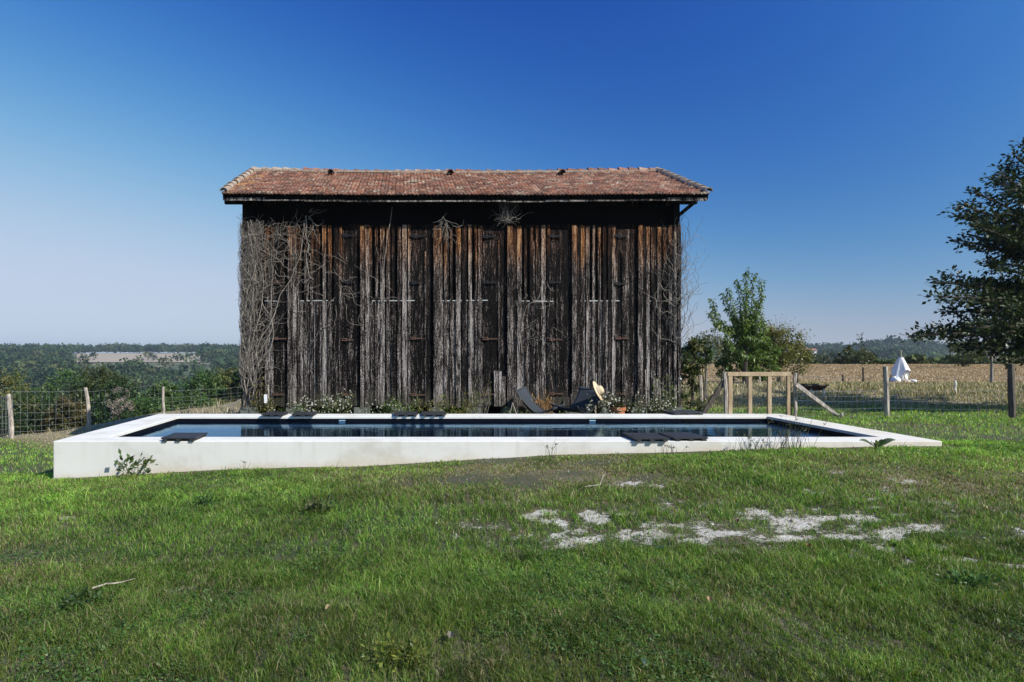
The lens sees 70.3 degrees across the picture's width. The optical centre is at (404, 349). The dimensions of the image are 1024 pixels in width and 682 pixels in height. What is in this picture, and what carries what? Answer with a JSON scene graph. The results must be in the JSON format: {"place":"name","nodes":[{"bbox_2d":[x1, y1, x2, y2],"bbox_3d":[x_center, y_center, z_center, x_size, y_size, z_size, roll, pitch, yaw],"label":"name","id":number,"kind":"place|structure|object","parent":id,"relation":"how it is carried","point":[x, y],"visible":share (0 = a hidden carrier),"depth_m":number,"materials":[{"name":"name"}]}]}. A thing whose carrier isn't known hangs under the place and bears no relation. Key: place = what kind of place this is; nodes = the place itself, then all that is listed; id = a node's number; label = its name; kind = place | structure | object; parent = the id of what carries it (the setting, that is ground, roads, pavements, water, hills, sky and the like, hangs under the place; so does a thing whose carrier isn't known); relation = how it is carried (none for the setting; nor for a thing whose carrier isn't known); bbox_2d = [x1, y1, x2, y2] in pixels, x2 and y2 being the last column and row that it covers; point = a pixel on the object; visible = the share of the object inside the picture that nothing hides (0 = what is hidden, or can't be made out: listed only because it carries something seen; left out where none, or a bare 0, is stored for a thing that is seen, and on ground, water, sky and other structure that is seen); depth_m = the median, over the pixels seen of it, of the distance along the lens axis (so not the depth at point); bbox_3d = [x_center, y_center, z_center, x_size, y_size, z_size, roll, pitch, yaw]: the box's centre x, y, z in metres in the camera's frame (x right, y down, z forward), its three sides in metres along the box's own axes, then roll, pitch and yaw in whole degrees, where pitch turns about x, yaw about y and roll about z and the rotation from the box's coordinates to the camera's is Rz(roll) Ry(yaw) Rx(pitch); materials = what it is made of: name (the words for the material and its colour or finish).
{"place":"outdoors","nodes":[
{"label":"outdoors","id":0,"kind":"place"},
{"bbox_2d":[1,400,240,446],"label":"verge grass","id":1,"kind":"structure","parent":0,"point":[202,409],"depth_m":23.40,"materials":[{"name":"plant"}]},
{"bbox_2d":[77,353,200,361],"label":"ploughed field","id":2,"kind":"structure","parent":0,"point":[108,357],"depth_m":637.90,"materials":[{"name":"beige soil"}]},
{"bbox_2d":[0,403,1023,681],"bbox_3d":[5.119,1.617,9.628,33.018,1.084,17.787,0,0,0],"label":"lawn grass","id":3,"kind":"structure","parent":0,"point":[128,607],"depth_m":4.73,"materials":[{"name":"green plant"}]},
{"bbox_2d":[92,578,134,588],"bbox_3d":[-1.895,1.518,4.669,0.277,0.020,0.023,0,0,-43],"label":"fallen stick","id":4,"kind":"object","parent":3,"relation":"on","point":[110,583],"visible":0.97,"depth_m":4.65,"materials":[{"name":"brown wood"}]},
{"bbox_2d":[447,631,453,637],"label":"fallen leaf","id":5,"kind":"object","parent":3,"relation":"on","point":[450,634],"visible":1,"depth_m":3.70,"materials":[{"name":"beige plant"}]},
{"bbox_2d":[0,353,1023,681],"bbox_3d":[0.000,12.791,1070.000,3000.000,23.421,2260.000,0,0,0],"label":"ground","id":6,"kind":"structure","parent":0,"point":[518,481],"depth_m":5.57,"materials":[{"name":"green plant"}]},
{"bbox_2d":[0,363,46,436],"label":"oak tree","id":7,"kind":"object","parent":6,"relation":"on","point":[6,380],"visible":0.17,"depth_m":39.65,"materials":[{"name":"green plant"}]},
{"bbox_2d":[0,385,57,436],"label":"bush","id":8,"kind":"object","parent":6,"relation":"on","point":[35,423],"visible":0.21,"depth_m":30.63,"materials":[{"name":"green plant"}]},
{"bbox_2d":[21,363,99,424],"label":"oak tree","id":9,"kind":"object","parent":6,"relation":"on","point":[54,388],"visible":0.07,"depth_m":43.71,"materials":[{"name":"green plant"}]},
{"bbox_2d":[36,394,92,432],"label":"bush","id":10,"kind":"object","parent":6,"relation":"on","point":[60,422],"visible":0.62,"depth_m":28.67,"materials":[{"name":"green plant"}]},
{"bbox_2d":[56,586,119,611],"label":"lawn weed","id":11,"kind":"object","parent":6,"relation":"on","point":[81,601],"visible":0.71,"depth_m":4.35,"materials":[{"name":"green plant"}]},
{"bbox_2d":[60,361,138,420],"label":"oak tree","id":12,"kind":"object","parent":6,"relation":"on","point":[74,392],"visible":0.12,"depth_m":41.66,"materials":[{"name":"green plant"}]},
{"bbox_2d":[91,395,135,424],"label":"bush","id":13,"kind":"object","parent":6,"relation":"on","point":[102,416],"visible":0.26,"depth_m":30.60,"materials":[{"name":"green plant"}]},
{"bbox_2d":[85,377,144,411],"bbox_3d":[-15.047,3.642,37.888,4.160,4.396,3.576,0,0,0],"label":"oak tree","id":14,"kind":"object","parent":6,"relation":"on","point":[108,388],"visible":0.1,"depth_m":37.56,"materials":[{"name":"green plant"}]},
{"bbox_2d":[101,387,135,419],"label":"dry shrub","id":15,"kind":"object","parent":6,"relation":"on","point":[118,404],"visible":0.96,"depth_m":26.99,"materials":[{"name":"grey plant"}]},
{"bbox_2d":[0,342,240,425],"bbox_3d":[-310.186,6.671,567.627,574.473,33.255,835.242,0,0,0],"label":"woods","id":16,"kind":"object","parent":6,"relation":"on","point":[50,364],"visible":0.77,"depth_m":441.76,"materials":[{"name":"green plant"}]},
{"bbox_2d":[1,383,240,438],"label":"wire fence","id":17,"kind":"object","parent":6,"relation":"on","point":[9,410],"visible":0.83,"depth_m":19.20,"materials":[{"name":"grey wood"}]},
{"bbox_2d":[114,449,158,475],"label":"leafy weed","id":18,"kind":"object","parent":6,"relation":"on","point":[135,463],"visible":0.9,"depth_m":8.81,"materials":[{"name":"green plant"}]},
{"bbox_2d":[126,394,171,416],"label":"bush","id":19,"kind":"object","parent":6,"relation":"on","point":[141,402],"visible":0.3,"depth_m":33.60,"materials":[{"name":"green plant"}]},
{"bbox_2d":[140,377,182,409],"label":"oak tree","id":20,"kind":"object","parent":6,"relation":"on","point":[167,390],"visible":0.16,"depth_m":45.62,"materials":[{"name":"green plant"}]},
{"bbox_2d":[161,387,215,410],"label":"bush","id":21,"kind":"object","parent":6,"relation":"on","point":[198,401],"visible":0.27,"depth_m":37.75,"materials":[{"name":"green plant"}]},
{"bbox_2d":[191,491,218,506],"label":"lawn weed","id":22,"kind":"object","parent":6,"relation":"on","point":[201,501],"visible":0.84,"depth_m":6.96,"materials":[{"name":"green plant"}]},
{"bbox_2d":[179,368,235,408],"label":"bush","id":23,"kind":"object","parent":6,"relation":"on","point":[211,387],"visible":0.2,"depth_m":47.48,"materials":[{"name":"green plant"}]},
{"bbox_2d":[201,361,238,400],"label":"oak tree","id":24,"kind":"object","parent":6,"relation":"on","point":[227,376],"visible":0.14,"depth_m":49.41,"materials":[{"name":"green plant"}]},
{"bbox_2d":[209,396,235,405],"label":"bush","id":25,"kind":"object","parent":6,"relation":"on","point":[216,399],"visible":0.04,"depth_m":40.06,"materials":[{"name":"green plant"}]},
{"bbox_2d":[228,370,240,400],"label":"oak tree","id":26,"kind":"object","parent":6,"relation":"on","point":[236,384],"visible":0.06,"depth_m":45.64,"materials":[{"name":"green plant"}]},
{"bbox_2d":[270,401,302,413],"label":"weed","id":27,"kind":"object","parent":6,"relation":"on","point":[295,405],"visible":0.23,"depth_m":13.67,"materials":[{"name":"green plant"}]},
{"bbox_2d":[286,396,338,413],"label":"weed","id":28,"kind":"object","parent":6,"relation":"on","point":[306,410],"visible":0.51,"depth_m":13.52,"materials":[{"name":"green plant"}]},
{"bbox_2d":[296,494,338,514],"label":"lawn weed","id":29,"kind":"object","parent":6,"relation":"on","point":[315,503],"visible":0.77,"depth_m":6.57,"materials":[{"name":"green plant"}]},
{"bbox_2d":[309,390,354,413],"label":"weed","id":30,"kind":"object","parent":6,"relation":"on","point":[340,400],"visible":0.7,"depth_m":13.55,"materials":[{"name":"green plant"}]},
{"bbox_2d":[358,402,393,413],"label":"weed","id":31,"kind":"object","parent":6,"relation":"on","point":[366,412],"visible":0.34,"depth_m":13.55,"materials":[{"name":"green plant"}]},
{"bbox_2d":[360,631,434,674],"bbox_3d":[-0.031,1.490,3.478,0.386,0.194,0.278,0,0,0],"label":"lawn weed","id":32,"kind":"object","parent":6,"relation":"on","point":[413,649],"visible":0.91,"depth_m":3.47,"materials":[{"name":"green plant"}]},
{"bbox_2d":[375,394,421,413],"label":"weed","id":33,"kind":"object","parent":6,"relation":"on","point":[397,409],"visible":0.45,"depth_m":13.47,"materials":[{"name":"green plant"}]},
{"bbox_2d":[413,396,447,413],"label":"weed","id":34,"kind":"object","parent":6,"relation":"on","point":[435,408],"visible":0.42,"depth_m":13.71,"materials":[{"name":"green plant"}]},
{"bbox_2d":[434,391,482,413],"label":"weed","id":35,"kind":"object","parent":6,"relation":"on","point":[461,411],"visible":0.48,"depth_m":13.62,"materials":[{"name":"green plant"}]},
{"bbox_2d":[220,167,712,413],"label":"barn","id":36,"kind":"structure","parent":6,"relation":"on","point":[447,320],"depth_m":14.72,"materials":[{"name":"wood"}]},
{"bbox_2d":[237,214,328,406],"bbox_3d":[-2.715,-0.867,14.699,2.220,4.047,0.980,0,0,30],"label":"dead vine","id":37,"kind":"object","parent":36,"relation":"attached to","point":[244,311],"visible":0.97,"depth_m":14.60,"materials":[{"name":"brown plant"}]},
{"bbox_2d":[294,209,323,296],"bbox_3d":[-1.968,-1.973,14.641,0.730,1.968,0.066,0,0,0],"label":"hanging vine","id":38,"kind":"object","parent":36,"relation":"hanging from","point":[308,248],"visible":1,"depth_m":14.65,"materials":[{"name":"grey plant"}]},
{"bbox_2d":[279,239,396,335],"bbox_3d":[-1.336,-1.187,14.640,2.470,2.155,0.084,0,0,0],"label":"stray creeper","id":39,"kind":"object","parent":36,"relation":"attached to","point":[341,291],"visible":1,"depth_m":14.65,"materials":[{"name":"grey plant"}]},
{"bbox_2d":[381,210,391,301],"bbox_3d":[-0.371,-1.950,14.640,0.231,1.936,0.011,0,0,0],"label":"vine strand","id":40,"kind":"object","parent":36,"relation":"hanging from","point":[385,253],"visible":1,"depth_m":14.63,"materials":[{"name":"brown plant"}]},
{"bbox_2d":[432,213,463,248],"bbox_3d":[0.879,-2.384,14.597,0.660,0.829,0.150,0,0,0],"label":"vine wisp","id":41,"kind":"object","parent":36,"relation":"hanging from","point":[444,229],"visible":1,"depth_m":14.60,"materials":[{"name":"grey plant"}]},
{"bbox_2d":[489,203,530,226],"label":"vine tuft","id":42,"kind":"object","parent":36,"relation":"attached to","point":[505,220],"visible":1,"depth_m":14.55,"materials":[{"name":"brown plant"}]},
{"bbox_2d":[515,281,563,350],"bbox_3d":[2.738,-0.688,14.650,1.112,1.502,0.062,0,0,1],"label":"wall creeper","id":43,"kind":"object","parent":36,"relation":"attached to","point":[533,321],"depth_m":14.66,"materials":[{"name":"grey plant"}]},
{"bbox_2d":[639,214,708,344],"bbox_3d":[5.486,-1.444,14.918,1.412,2.700,0.731,0,0,0],"label":"corner creeper","id":44,"kind":"object","parent":36,"relation":"attached to","point":[680,252],"visible":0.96,"depth_m":14.64,"materials":[{"name":"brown plant"}]},
{"bbox_2d":[461,377,491,413],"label":"tall weed","id":45,"kind":"object","parent":6,"relation":"on","point":[485,400],"visible":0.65,"depth_m":14.05,"materials":[{"name":"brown plant"}]},
{"bbox_2d":[54,414,941,478],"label":"swimming pool","id":46,"kind":"structure","parent":6,"relation":"on","point":[95,453],"depth_m":9.00,"materials":[{"name":"white concrete"}]},
{"bbox_2d":[161,433,207,440],"bbox_3d":[-2.842,1.121,9.259,0.436,0.045,0.563,0,0,0],"label":"slatted mat","id":47,"kind":"object","parent":46,"relation":"on","point":[184,436],"visible":1,"depth_m":9.10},
{"bbox_2d":[261,412,288,416],"bbox_3d":[-2.268,1.121,12.532,0.377,0.045,0.503,0,0,3],"label":"slatted mat","id":48,"kind":"object","parent":46,"relation":"on","point":[273,414],"visible":1,"depth_m":12.40,"materials":[{"name":"grey wood"}]},
{"bbox_2d":[292,412,317,416],"bbox_3d":[-1.746,1.121,12.532,0.386,0.045,0.503,0,0,2],"label":"slatted mat","id":49,"kind":"object","parent":46,"relation":"on","point":[304,414],"visible":1,"depth_m":12.40,"materials":[{"name":"grey wood"}]},
{"bbox_2d":[394,411,417,415],"bbox_3d":[0.013,1.121,12.579,0.414,0.045,0.503,0,0,-1],"label":"slatted mat","id":50,"kind":"object","parent":46,"relation":"on","point":[405,413],"visible":1,"depth_m":12.40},
{"bbox_2d":[421,411,445,415],"bbox_3d":[0.502,1.121,12.579,0.423,0.045,0.503,0,0,0],"label":"slatted mat","id":51,"kind":"object","parent":46,"relation":"on","point":[434,413],"visible":1,"depth_m":12.40,"materials":[{"name":"grey wood"}]},
{"bbox_2d":[131,422,842,436],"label":"water","id":52,"kind":"structure","parent":46,"relation":"in","point":[434,429],"depth_m":11.16,"materials":[{"name":"blue liquid"}]},
{"bbox_2d":[622,433,669,441],"bbox_3d":[3.093,1.121,9.234,0.429,0.045,0.563,0,0,0],"label":"slatted mat","id":53,"kind":"object","parent":46,"relation":"on","point":[650,437],"visible":1,"depth_m":9.10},
{"bbox_2d":[658,432,707,440],"bbox_3d":[3.593,1.121,9.284,0.431,0.045,0.563,0,0,-1],"label":"slatted mat","id":54,"kind":"object","parent":46,"relation":"on","point":[679,436],"visible":0.97,"depth_m":9.15,"materials":[{"name":"grey wood"}]},
{"bbox_2d":[662,410,703,414],"bbox_3d":[4.977,1.121,12.846,0.559,0.045,0.453,0,0,-7],"label":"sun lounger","id":55,"kind":"object","parent":46,"relation":"on","point":[677,412],"visible":1,"depth_m":12.79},
{"bbox_2d":[504,407,529,413],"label":"weed","id":56,"kind":"object","parent":6,"relation":"on","point":[514,410],"visible":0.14,"depth_m":13.80,"materials":[{"name":"green plant"}]},
{"bbox_2d":[511,400,533,413],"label":"dry fern","id":57,"kind":"object","parent":6,"relation":"on","point":[526,406],"visible":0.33,"depth_m":14.30,"materials":[{"name":"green plant"}]},
{"bbox_2d":[514,386,564,413],"bbox_3d":[2.601,1.135,14.005,0.873,0.838,0.738,0,0,28],"label":"lounge chair","id":58,"kind":"object","parent":6,"relation":"on","point":[524,395],"visible":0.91,"depth_m":14.14,"materials":[{"name":"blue fabric"}]},
{"bbox_2d":[529,391,553,413],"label":"dry bush","id":59,"kind":"object","parent":6,"relation":"on","point":[542,404],"visible":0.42,"depth_m":14.33,"materials":[{"name":"brown plant"}]},
{"bbox_2d":[545,436,557,456],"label":"grass tuft","id":60,"kind":"object","parent":6,"relation":"on","point":[551,448],"visible":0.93,"depth_m":8.84,"materials":[{"name":"green plant"}]},
{"bbox_2d":[550,385,606,413],"bbox_3d":[3.396,1.132,13.955,0.873,0.838,0.738,0,0,-32],"label":"butterfly chair","id":61,"kind":"object","parent":6,"relation":"on","point":[581,399],"visible":0.77,"depth_m":14.06,"materials":[{"name":"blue fabric"}]},
{"bbox_2d":[593,381,603,400],"bbox_3d":[3.753,0.769,13.781,0.119,0.410,0.410,-28,-12,25],"label":"straw hat","id":62,"kind":"object","parent":61,"relation":"hanging from","point":[599,389],"visible":0.99,"depth_m":13.72,"materials":[{"name":"beige wicker"}]},
{"bbox_2d":[581,391,622,413],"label":"weed","id":63,"kind":"object","parent":6,"relation":"on","point":[604,408],"visible":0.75,"depth_m":13.56,"materials":[{"name":"green plant"}]},
{"bbox_2d":[609,400,625,413],"bbox_3d":[4.031,1.248,13.600,0.316,0.604,0.314,0,0,0],"label":"flower pot","id":64,"kind":"object","parent":6,"relation":"on","point":[621,406],"visible":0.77,"depth_m":13.51,"materials":[{"name":"ceramic"}]},
{"bbox_2d":[622,399,643,413],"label":"weed","id":65,"kind":"object","parent":6,"relation":"on","point":[634,412],"visible":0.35,"depth_m":13.77,"materials":[{"name":"green plant"}]},
{"bbox_2d":[645,369,646,413],"bbox_3d":[4.817,0.992,14.323,0.030,1.207,0.067,0,0,0],"label":"garden stake","id":66,"kind":"object","parent":6,"relation":"on","point":[645,388],"visible":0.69,"depth_m":14.31,"materials":[{"name":"brown wood"}]},
{"bbox_2d":[633,391,681,413],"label":"weed","id":67,"kind":"object","parent":6,"relation":"on","point":[659,408],"visible":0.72,"depth_m":13.81,"materials":[{"name":"green plant"}]},
{"bbox_2d":[647,375,679,413],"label":"weed","id":68,"kind":"object","parent":6,"relation":"on","point":[665,396],"visible":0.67,"depth_m":14.31,"materials":[{"name":"green plant"}]},
{"bbox_2d":[661,444,687,453],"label":"grass tuft","id":69,"kind":"object","parent":6,"relation":"on","point":[670,446],"visible":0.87,"depth_m":8.82,"materials":[{"name":"green plant"}]},
{"bbox_2d":[681,392,705,413],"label":"weed clump","id":70,"kind":"object","parent":6,"relation":"on","point":[697,402],"visible":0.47,"depth_m":15.46,"materials":[{"name":"green plant"}]},
{"bbox_2d":[681,336,718,401],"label":"corner bush","id":71,"kind":"object","parent":6,"relation":"on","point":[692,370],"visible":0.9,"depth_m":18.40,"materials":[{"name":"green plant"}]},
{"bbox_2d":[698,375,702,408],"bbox_3d":[6.520,1.094,15.806,0.099,1.086,0.086,0,0,0],"label":"fence post","id":72,"kind":"object","parent":6,"relation":"on","point":[700,386],"visible":0.58,"depth_m":15.78,"materials":[{"name":"grey wood"}]},
{"bbox_2d":[702,376,705,400],"bbox_3d":[6.757,1.103,16.200,0.072,1.010,0.058,0,0,15],"label":"fence post","id":73,"kind":"object","parent":6,"relation":"on","point":[704,389],"visible":0.62,"depth_m":16.19,"materials":[{"name":"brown wood"}]},
{"bbox_2d":[688,328,729,397],"bbox_3d":[8.152,0.519,19.511,1.188,2.243,1.052,0,0,0],"label":"pollard tree","id":74,"kind":"object","parent":6,"relation":"on","point":[706,337],"visible":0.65,"depth_m":19.42,"materials":[{"name":"green plant"}]},
{"bbox_2d":[706,267,770,383],"bbox_3d":[10.692,-0.679,23.021,1.878,3.954,2.353,0,0,28],"label":"cherry tree","id":75,"kind":"object","parent":6,"relation":"on","point":[745,331],"visible":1,"depth_m":22.81,"materials":[{"name":"green plant"}]},
{"bbox_2d":[712,334,782,382],"bbox_3d":[11.479,0.382,23.973,2.479,2.119,1.655,0,0,0],"label":"leafy bush","id":76,"kind":"object","parent":6,"relation":"on","point":[764,348],"visible":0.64,"depth_m":23.80,"materials":[{"name":"green plant"}]},
{"bbox_2d":[730,431,767,450],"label":"grass tuft","id":77,"kind":"object","parent":6,"relation":"on","point":[749,444],"visible":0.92,"depth_m":8.79,"materials":[{"name":"plant"}]},
{"bbox_2d":[702,372,839,417],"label":"garden gate","id":78,"kind":"structure","parent":6,"relation":"on","point":[726,383],"depth_m":14.47,"materials":[{"name":"brown wood"}]},
{"bbox_2d":[750,319,814,382],"bbox_3d":[13.629,0.186,25.964,2.640,2.628,1.987,0,0,0],"label":"olive bush","id":79,"kind":"object","parent":6,"relation":"on","point":[783,357],"visible":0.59,"depth_m":25.86,"materials":[{"name":"green plant"}]},
{"bbox_2d":[761,314,806,381],"bbox_3d":[13.754,-0.002,26.443,2.259,2.621,0.790,0,0,0],"label":"bare sapling","id":80,"kind":"object","parent":6,"relation":"on","point":[784,328],"visible":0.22,"depth_m":26.42,"materials":[{"name":"green plant"}]},
{"bbox_2d":[757,413,826,449],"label":"grass tuft","id":81,"kind":"object","parent":6,"relation":"on","point":[786,439],"visible":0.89,"depth_m":8.81,"materials":[{"name":"green plant"}]},
{"bbox_2d":[800,384,828,397],"bbox_3d":[11.329,1.221,20.000,0.660,0.539,0.620,0,0,0],"label":"feed trough","id":82,"kind":"object","parent":6,"relation":"on","point":[813,387],"visible":0.58,"depth_m":19.78,"materials":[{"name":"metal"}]},
{"bbox_2d":[810,351,842,363],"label":"grey bush","id":83,"kind":"object","parent":6,"relation":"on","point":[823,361],"visible":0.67,"depth_m":63.78,"materials":[{"name":"green plant"}]},
{"bbox_2d":[681,335,1012,359],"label":"treeline","id":84,"kind":"object","parent":6,"relation":"on","point":[890,347],"visible":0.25,"depth_m":609.55,"materials":[{"name":"green plant"}]},
{"bbox_2d":[681,381,1023,409],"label":"bank grass","id":85,"kind":"structure","parent":6,"relation":"on","point":[942,389],"depth_m":20.17,"materials":[{"name":"beige plant"}]},
{"bbox_2d":[681,352,1023,363],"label":"field hedge","id":86,"kind":"object","parent":6,"relation":"on","point":[915,358],"visible":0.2,"depth_m":66.81,"materials":[{"name":"green plant"}]},
{"bbox_2d":[831,344,875,363],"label":"round bush","id":87,"kind":"object","parent":6,"relation":"on","point":[856,358],"visible":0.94,"depth_m":59.93,"materials":[{"name":"green plant"}]},
{"bbox_2d":[852,333,866,379],"bbox_3d":[16.492,0.274,26.053,0.466,1.847,0.310,0,0,14],"label":"sapling","id":88,"kind":"object","parent":6,"relation":"on","point":[861,347],"visible":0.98,"depth_m":26.01,"materials":[{"name":"green plant"}]},
{"bbox_2d":[862,367,864,381],"bbox_3d":[15.352,0.975,24.000,0.066,0.788,0.081,0,0,45],"label":"field post","id":89,"kind":"object","parent":6,"relation":"on","point":[863,380],"visible":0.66,"depth_m":23.98,"materials":[{"name":"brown wood"}]},
{"bbox_2d":[859,438,894,447],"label":"dock plant","id":90,"kind":"object","parent":6,"relation":"on","point":[881,442],"visible":0.86,"depth_m":8.82,"materials":[{"name":"green plant"}]},
{"bbox_2d":[890,376,900,381],"bbox_3d":[18.903,1.137,27.602,0.396,0.252,0.391,0,0,-44],"label":"cloth heap","id":91,"kind":"object","parent":6,"relation":"on","point":[894,378],"visible":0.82,"depth_m":27.52,"materials":[{"name":"white fabric"}]},
{"bbox_2d":[889,350,910,380],"bbox_3d":[19.367,0.632,27.970,0.679,1.242,0.703,0,0,0],"label":"towel wigwam","id":92,"kind":"object","parent":6,"relation":"on","point":[901,369],"visible":0.94,"depth_m":27.88,"materials":[{"name":"white fabric"}]},
{"bbox_2d":[797,364,1023,417],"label":"wire fence","id":93,"kind":"object","parent":6,"relation":"on","point":[1011,393],"visible":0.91,"depth_m":14.37,"materials":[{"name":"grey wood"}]},
{"bbox_2d":[896,137,1023,370],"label":"oak tree","id":94,"kind":"object","parent":6,"relation":"on","point":[1005,237],"visible":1,"depth_m":15.59,"materials":[{"name":"green plant"}]},
{"bbox_2d":[942,339,984,366],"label":"orchard tree","id":95,"kind":"object","parent":6,"relation":"on","point":[957,360],"visible":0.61,"depth_m":49.94,"materials":[{"name":"green plant"}]},
{"bbox_2d":[932,568,1000,594],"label":"lawn weed","id":96,"kind":"object","parent":6,"relation":"on","point":[979,578],"visible":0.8,"depth_m":4.30,"materials":[{"name":"green plant"}]},
{"bbox_2d":[964,340,1005,382],"bbox_3d":[19.560,0.417,24.131,1.963,2.046,1.260,0,0,0],"label":"fruit tree","id":97,"kind":"object","parent":6,"relation":"on","point":[971,354],"visible":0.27,"depth_m":23.98,"materials":[{"name":"green plant"}]},
{"bbox_3d":[-2.713,1.260,14.198,0.049,1.144,0.051,0,0,0],"label":"plant stake","id":98,"kind":"object","parent":6,"relation":"on","visible":0},
{"bbox_2d":[250,377,278,413],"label":"climbing rose","id":99,"kind":"object","parent":98,"relation":"attached to","point":[265,407],"visible":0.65,"depth_m":14.16,"materials":[{"name":"green plant"}]},
{"bbox_2d":[0,0,1023,352],"label":"sky","id":100,"kind":"structure","parent":0,"point":[829,138],"materials":[{"name":"blue"}]},
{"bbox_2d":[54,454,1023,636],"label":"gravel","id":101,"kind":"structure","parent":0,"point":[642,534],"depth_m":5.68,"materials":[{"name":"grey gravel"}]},
{"bbox_2d":[681,363,1023,384],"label":"field grass","id":102,"kind":"structure","parent":0,"point":[969,371],"depth_m":38.51,"materials":[{"name":"beige plant"}]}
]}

